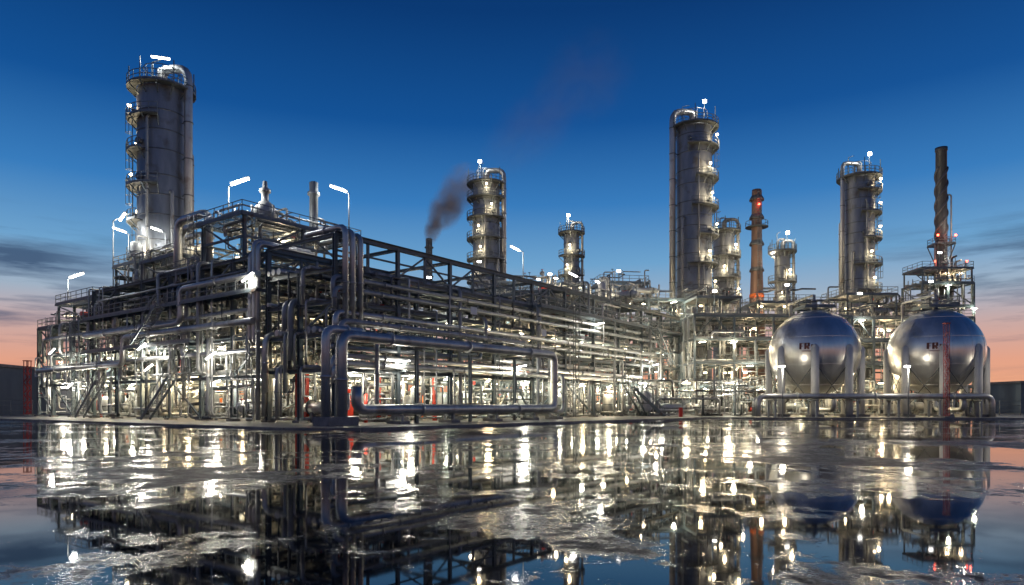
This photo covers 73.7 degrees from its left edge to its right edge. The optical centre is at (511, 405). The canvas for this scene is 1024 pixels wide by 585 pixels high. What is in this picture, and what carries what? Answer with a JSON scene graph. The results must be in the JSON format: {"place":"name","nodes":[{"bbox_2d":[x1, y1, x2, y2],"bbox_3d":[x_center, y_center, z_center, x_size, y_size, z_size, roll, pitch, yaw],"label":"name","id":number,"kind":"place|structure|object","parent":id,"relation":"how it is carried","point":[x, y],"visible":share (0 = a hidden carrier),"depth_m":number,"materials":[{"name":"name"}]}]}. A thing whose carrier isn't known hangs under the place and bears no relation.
{"place":"outdoors","nodes":[
{"label":"outdoors","id":0,"kind":"place"},
{"bbox_2d":[0,407,1023,584],"bbox_3d":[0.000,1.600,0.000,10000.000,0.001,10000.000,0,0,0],"label":"asphalt ground","id":1,"kind":"structure","parent":0,"point":[804,502],"depth_m":10.99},
{"bbox_2d":[0,364,45,414],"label":"warehouse","id":2,"kind":"structure","parent":1,"relation":"on","point":[11,382],"depth_m":103.15,"materials":[{"name":"metal"}]},
{"bbox_2d":[41,363,109,413],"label":"storage tank","id":3,"kind":"object","parent":1,"relation":"on","point":[65,391],"visible":0.12,"depth_m":112.52,"materials":[{"name":"metal"}]},
{"bbox_2d":[135,82,183,416],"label":"shell","id":4,"kind":"object","parent":1,"relation":"on","point":[165,161],"visible":0.31,"depth_m":82.65},
{"bbox_2d":[126,55,195,265],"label":"steelwork","id":5,"kind":"object","parent":4,"relation":"attached to","point":[144,120],"visible":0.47,"depth_m":82.51,"materials":[{"name":"metal"}]},
{"bbox_2d":[151,55,169,59],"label":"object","id":6,"kind":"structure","parent":5,"relation":"on","point":[158,57],"depth_m":83.77,"materials":[{"name":"white"}]},
{"bbox_2d":[126,77,195,260],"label":"grating","id":7,"kind":"object","parent":5,"relation":"on","point":[135,115],"visible":0.41,"depth_m":82.33,"materials":[{"name":"grey metal"}]},
{"bbox_2d":[125,59,195,256],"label":"railings","id":8,"kind":"object","parent":7,"relation":"on","point":[140,109],"visible":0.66,"depth_m":82.33,"materials":[{"name":"grey metal"}]},
{"bbox_2d":[133,109,143,217],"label":"light","id":9,"kind":"object","parent":8,"relation":"attached to","point":[141,141],"visible":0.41,"depth_m":82.38,"materials":[{"name":"white"}]},
{"bbox_2d":[131,84,193,370],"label":"seams","id":10,"kind":"object","parent":4,"relation":"attached to","point":[137,176],"visible":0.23,"depth_m":82.60,"materials":[{"name":"grey metal"}]},
{"bbox_2d":[137,67,193,413],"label":"pipes","id":11,"kind":"object","parent":4,"relation":"attached to","point":[171,192],"visible":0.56,"depth_m":81.64,"materials":[{"name":"silver metal"}]},
{"bbox_2d":[157,65,192,390],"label":"pipes","id":12,"kind":"object","parent":4,"relation":"attached to","point":[184,71],"visible":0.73,"depth_m":84.09,"materials":[{"name":"silver metal"}]},
{"bbox_2d":[34,181,390,420],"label":"process block","id":13,"kind":"structure","parent":1,"relation":"on","point":[208,313],"depth_m":68.57,"materials":[{"name":"metal"}]},
{"bbox_2d":[67,271,84,303],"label":"floodlight","id":14,"kind":"object","parent":13,"relation":"attached to","point":[77,274],"visible":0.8,"depth_m":86.93,"materials":[{"name":"metal"}]},
{"bbox_2d":[113,211,126,285],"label":"floodlight","id":15,"kind":"object","parent":13,"relation":"attached to","point":[121,217],"visible":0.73,"depth_m":81.96,"materials":[{"name":"metal"}]},
{"bbox_2d":[112,226,129,282],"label":"floodlight","id":16,"kind":"object","parent":13,"relation":"attached to","point":[119,229],"visible":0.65,"depth_m":79.93,"materials":[{"name":"metal"}]},
{"bbox_2d":[150,226,165,270],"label":"floodlight","id":17,"kind":"object","parent":13,"relation":"attached to","point":[155,228],"visible":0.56,"depth_m":79.86,"materials":[{"name":"metal"}]},
{"bbox_2d":[228,176,249,221],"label":"floodlight","id":18,"kind":"object","parent":13,"relation":"attached to","point":[238,181],"visible":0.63,"depth_m":65.89,"materials":[{"name":"metal"}]},
{"bbox_2d":[329,184,349,228],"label":"floodlight","id":19,"kind":"object","parent":13,"relation":"attached to","point":[338,188],"visible":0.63,"depth_m":71.94,"materials":[{"name":"metal"}]},
{"bbox_2d":[277,276,463,403],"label":"process unit","id":20,"kind":"object","parent":1,"relation":"on","point":[411,383],"visible":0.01,"depth_m":99.98,"materials":[{"name":"metal"}]},
{"bbox_2d":[425,238,432,403],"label":"smokestack","id":21,"kind":"object","parent":1,"relation":"on","point":[428,247],"visible":0.3,"depth_m":129.40,"materials":[{"name":"grey metal"}]},
{"bbox_2d":[261,224,685,422],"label":"pipe rack","id":22,"kind":"object","parent":1,"relation":"on","point":[564,309],"visible":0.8,"depth_m":67.31,"materials":[{"name":"metal"}]},
{"bbox_2d":[510,245,523,289],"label":"floodlight","id":23,"kind":"object","parent":22,"relation":"attached to","point":[513,247],"visible":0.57,"depth_m":91.95,"materials":[{"name":"metal"}]},
{"bbox_2d":[568,271,580,290],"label":"floodlight","id":24,"kind":"object","parent":22,"relation":"attached to","point":[573,274],"visible":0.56,"depth_m":99.84,"materials":[{"name":"metal"}]},
{"bbox_2d":[473,177,499,403],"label":"shell","id":25,"kind":"object","parent":1,"relation":"on","point":[490,226],"visible":0.28,"depth_m":122.86},
{"bbox_2d":[467,164,506,286],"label":"steelwork","id":26,"kind":"object","parent":25,"relation":"attached to","point":[481,215],"visible":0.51,"depth_m":122.85,"materials":[{"name":"metal"}]},
{"bbox_2d":[467,179,504,284],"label":"grating","id":27,"kind":"object","parent":26,"relation":"on","point":[472,197],"visible":0.67,"depth_m":122.72,"materials":[{"name":"grey metal"}]},
{"bbox_2d":[467,163,504,281],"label":"railings","id":28,"kind":"object","parent":27,"relation":"on","point":[486,190],"visible":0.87,"depth_m":122.01,"materials":[{"name":"grey metal"}]},
{"bbox_2d":[473,188,506,361],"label":"seams","id":29,"kind":"object","parent":25,"relation":"attached to","point":[493,209],"visible":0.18,"depth_m":122.75,"materials":[{"name":"grey metal"}]},
{"bbox_2d":[482,169,500,396],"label":"pipes","id":30,"kind":"object","parent":25,"relation":"attached to","point":[485,246],"visible":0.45,"depth_m":121.93,"materials":[{"name":"grey metal"}]},
{"bbox_2d":[484,168,505,293],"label":"pipes","id":31,"kind":"object","parent":25,"relation":"attached to","point":[503,229],"visible":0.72,"depth_m":124.17,"materials":[{"name":"silver metal"}]},
{"bbox_2d":[0,411,1023,427],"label":"concrete pad","id":32,"kind":"object","parent":1,"relation":"on","point":[277,423],"visible":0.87,"depth_m":65.78,"materials":[{"name":"grey concrete"}]},
{"bbox_2d":[20,360,34,415],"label":"lattice mast","id":33,"kind":"object","parent":32,"relation":"on","point":[26,414],"visible":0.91,"depth_m":96.24,"materials":[{"name":"red metal"}]},
{"bbox_2d":[313,318,565,425],"bbox_3d":[-4.581,-2.520,62.559,4.800,8.140,33.597,0,0,37],"label":"pipe manifold","id":34,"kind":"object","parent":32,"relation":"on","point":[344,332],"visible":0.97,"depth_m":56.05,"materials":[{"name":"metal"}]},
{"bbox_2d":[464,261,688,413],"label":"process unit","id":35,"kind":"object","parent":32,"relation":"on","point":[650,299],"visible":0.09,"depth_m":108.63,"materials":[{"name":"metal"}]},
{"bbox_2d":[670,284,852,414],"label":"process unit","id":36,"kind":"object","parent":32,"relation":"on","point":[706,339],"visible":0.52,"depth_m":104.77,"materials":[{"name":"metal"}]},
{"bbox_2d":[624,366,994,416],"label":"ground pipeway","id":37,"kind":"object","parent":32,"relation":"on","point":[657,403],"visible":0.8,"depth_m":92.02,"materials":[{"name":"metal"}]},
{"bbox_2d":[761,294,869,416],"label":"spherical tank","id":38,"kind":"object","parent":32,"relation":"on","point":[814,347],"visible":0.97,"depth_m":86.32,"materials":[{"name":"metal"}]},
{"bbox_2d":[878,294,995,416],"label":"spherical tank","id":39,"kind":"object","parent":32,"relation":"on","point":[915,343],"visible":0.9,"depth_m":86.23,"materials":[{"name":"metal"}]},
{"bbox_2d":[938,322,954,417],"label":"lattice mast","id":40,"kind":"object","parent":32,"relation":"on","point":[947,416],"visible":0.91,"depth_m":80.54,"materials":[{"name":"red metal"}]},
{"bbox_2d":[0,417,1023,430],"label":"kerb","id":41,"kind":"structure","parent":1,"relation":"on","point":[328,429],"depth_m":55.18,"materials":[{"name":"concrete"}]},
{"bbox_2d":[10,400,1020,415],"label":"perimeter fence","id":42,"kind":"object","parent":1,"relation":"on","point":[957,407],"visible":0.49,"depth_m":97.97,"materials":[{"name":"grey metal"}]},
{"bbox_2d":[125,394,971,406],"bbox_3d":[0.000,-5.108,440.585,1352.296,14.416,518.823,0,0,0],"label":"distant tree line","id":43,"kind":"object","parent":1,"relation":"on","point":[127,395],"depth_m":609.91,"materials":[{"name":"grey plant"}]},
{"bbox_2d":[564,232,578,387],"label":"shell","id":44,"kind":"object","parent":1,"relation":"on","point":[572,245],"visible":0.21,"depth_m":138.58},
{"bbox_2d":[558,220,584,388],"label":"steelwork","id":45,"kind":"object","parent":44,"relation":"attached to","point":[574,254],"visible":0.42,"depth_m":138.54,"materials":[{"name":"metal"}]},
{"bbox_2d":[558,230,584,277],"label":"grating","id":46,"kind":"object","parent":45,"relation":"on","point":[562,234],"visible":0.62,"depth_m":138.28,"materials":[{"name":"grey metal"}]},
{"bbox_2d":[558,217,584,288],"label":"railings","id":47,"kind":"object","parent":46,"relation":"on","point":[568,227],"visible":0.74,"depth_m":137.81,"materials":[{"name":"grey metal"}]},
{"bbox_2d":[563,233,583,333],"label":"seams","id":48,"kind":"object","parent":44,"relation":"attached to","point":[578,252],"visible":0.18,"depth_m":138.52,"materials":[{"name":"grey metal"}]},
{"bbox_2d":[568,221,582,392],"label":"pipes","id":49,"kind":"object","parent":44,"relation":"attached to","point":[571,226],"visible":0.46,"depth_m":139.43,"materials":[{"name":"grey metal"}]},
{"bbox_2d":[675,118,712,413],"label":"shell","id":50,"kind":"object","parent":1,"relation":"on","point":[686,191],"visible":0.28,"depth_m":117.43},
{"bbox_2d":[669,109,696,377],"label":"pipes","id":51,"kind":"object","parent":50,"relation":"attached to","point":[672,208],"visible":0.69,"depth_m":118.96,"materials":[{"name":"silver metal"}]},
{"bbox_2d":[669,127,714,377],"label":"seams","id":52,"kind":"object","parent":50,"relation":"attached to","point":[690,138],"visible":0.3,"depth_m":117.33,"materials":[{"name":"grey metal"}]},
{"bbox_2d":[681,110,704,396],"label":"pipes","id":53,"kind":"object","parent":50,"relation":"attached to","point":[682,250],"visible":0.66,"depth_m":116.44,"materials":[{"name":"silver metal"}]},
{"bbox_2d":[674,103,718,327],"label":"steelwork","id":54,"kind":"object","parent":50,"relation":"attached to","point":[705,178],"visible":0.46,"depth_m":117.31,"materials":[{"name":"metal"}]},
{"bbox_2d":[673,119,718,294],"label":"grating","id":55,"kind":"object","parent":54,"relation":"on","point":[713,145],"visible":0.56,"depth_m":116.99,"materials":[{"name":"grey metal"}]},
{"bbox_2d":[673,103,718,316],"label":"railings","id":56,"kind":"object","parent":55,"relation":"on","point":[709,199],"visible":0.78,"depth_m":116.79,"materials":[{"name":"grey metal"}]},
{"bbox_2d":[713,230,734,411],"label":"shell","id":57,"kind":"object","parent":1,"relation":"on","point":[725,239],"visible":0.12,"depth_m":125.33},
{"bbox_2d":[712,216,740,327],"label":"steelwork","id":58,"kind":"object","parent":57,"relation":"attached to","point":[728,255],"visible":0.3,"depth_m":125.08,"materials":[{"name":"metal"}]},
{"bbox_2d":[712,228,740,300],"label":"grating","id":59,"kind":"object","parent":58,"relation":"on","point":[735,231],"visible":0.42,"depth_m":124.67,"materials":[{"name":"grey metal"}]},
{"bbox_2d":[712,211,740,306],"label":"railings","id":60,"kind":"object","parent":59,"relation":"on","point":[731,274],"visible":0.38,"depth_m":124.54,"materials":[{"name":"grey metal"}]},
{"bbox_2d":[713,232,739,355],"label":"seams","id":61,"kind":"object","parent":57,"relation":"attached to","point":[726,263],"visible":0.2,"depth_m":125.30,"materials":[{"name":"grey metal"}]},
{"bbox_2d":[719,217,739,410],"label":"pipes","id":62,"kind":"object","parent":57,"relation":"attached to","point":[738,247],"visible":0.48,"depth_m":126.37,"materials":[{"name":"grey metal"}]},
{"bbox_2d":[745,188,767,411],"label":"chimney stack","id":63,"kind":"object","parent":1,"relation":"on","point":[756,227],"visible":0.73,"depth_m":129.08,"materials":[{"name":"orange paint"}]},
{"bbox_2d":[774,251,790,411],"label":"shell","id":64,"kind":"object","parent":1,"relation":"on","point":[784,260],"visible":0.17,"depth_m":123.89},
{"bbox_2d":[768,238,796,329],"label":"steelwork","id":65,"kind":"object","parent":64,"relation":"attached to","point":[772,256],"visible":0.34,"depth_m":123.93,"materials":[{"name":"metal"}]},
{"bbox_2d":[768,249,796,283],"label":"grating","id":66,"kind":"object","parent":65,"relation":"on","point":[771,253],"visible":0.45,"depth_m":123.24,"materials":[{"name":"grey metal"}]},
{"bbox_2d":[768,232,796,312],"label":"railings","id":67,"kind":"object","parent":66,"relation":"on","point":[795,275],"visible":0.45,"depth_m":123.05,"materials":[{"name":"grey metal"}]},
{"bbox_2d":[773,255,794,391],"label":"seams","id":68,"kind":"object","parent":64,"relation":"attached to","point":[790,275],"visible":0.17,"depth_m":123.76,"materials":[{"name":"grey metal"}]},
{"bbox_2d":[778,238,794,400],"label":"pipes","id":69,"kind":"object","parent":64,"relation":"attached to","point":[793,258],"visible":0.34,"depth_m":124.48,"materials":[{"name":"grey metal"}]},
{"bbox_2d":[845,171,874,402],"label":"shell","id":70,"kind":"object","parent":1,"relation":"on","point":[854,215],"visible":0.3,"depth_m":117.93},
{"bbox_2d":[840,161,860,309],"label":"pipes","id":71,"kind":"object","parent":70,"relation":"attached to","point":[842,229],"visible":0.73,"depth_m":119.29,"materials":[{"name":"silver metal"}]},
{"bbox_2d":[839,162,871,392],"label":"pipes","id":72,"kind":"object","parent":70,"relation":"attached to","point":[852,253],"visible":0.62,"depth_m":117.03,"materials":[{"name":"grey metal"}]},
{"bbox_2d":[839,179,877,376],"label":"seams","id":73,"kind":"object","parent":70,"relation":"attached to","point":[864,231],"visible":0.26,"depth_m":117.77,"materials":[{"name":"grey metal"}]},
{"bbox_2d":[836,157,881,359],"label":"steelwork","id":74,"kind":"object","parent":70,"relation":"attached to","point":[861,210],"visible":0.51,"depth_m":117.66,"materials":[{"name":"metal"}]},
{"bbox_2d":[836,172,882,292],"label":"grating","id":75,"kind":"object","parent":74,"relation":"on","point":[876,212],"visible":0.52,"depth_m":117.43,"materials":[{"name":"grey metal"}]},
{"bbox_2d":[836,156,882,314],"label":"railings","id":76,"kind":"object","parent":75,"relation":"on","point":[880,234],"visible":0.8,"depth_m":116.94,"materials":[{"name":"grey metal"}]},
{"bbox_2d":[805,281,975,414],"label":"process unit","id":77,"kind":"object","parent":1,"relation":"on","point":[879,316],"visible":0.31,"depth_m":106.16,"materials":[{"name":"metal"}]},
{"bbox_2d":[901,252,976,413],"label":"process unit","id":78,"kind":"object","parent":1,"relation":"on","point":[952,283],"visible":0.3,"depth_m":119.96,"materials":[{"name":"metal"}]},
{"bbox_2d":[917,146,967,299],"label":"flare stack","id":79,"kind":"object","parent":78,"relation":"on","point":[942,244],"visible":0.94,"depth_m":124.20,"materials":[{"name":"paint"}]},
{"bbox_2d":[990,383,1023,413],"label":"wall","id":80,"kind":"structure","parent":1,"relation":"on","point":[1009,396],"depth_m":121.00,"materials":[{"name":"grey concrete"}]},
{"bbox_2d":[971,381,1023,384],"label":"seams","id":81,"kind":"object","parent":80,"relation":"attached to","point":[1009,382],"visible":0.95,"depth_m":120.83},
{"bbox_2d":[0,0,1023,400],"label":"sky","id":82,"kind":"structure","parent":0,"point":[391,104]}
]}

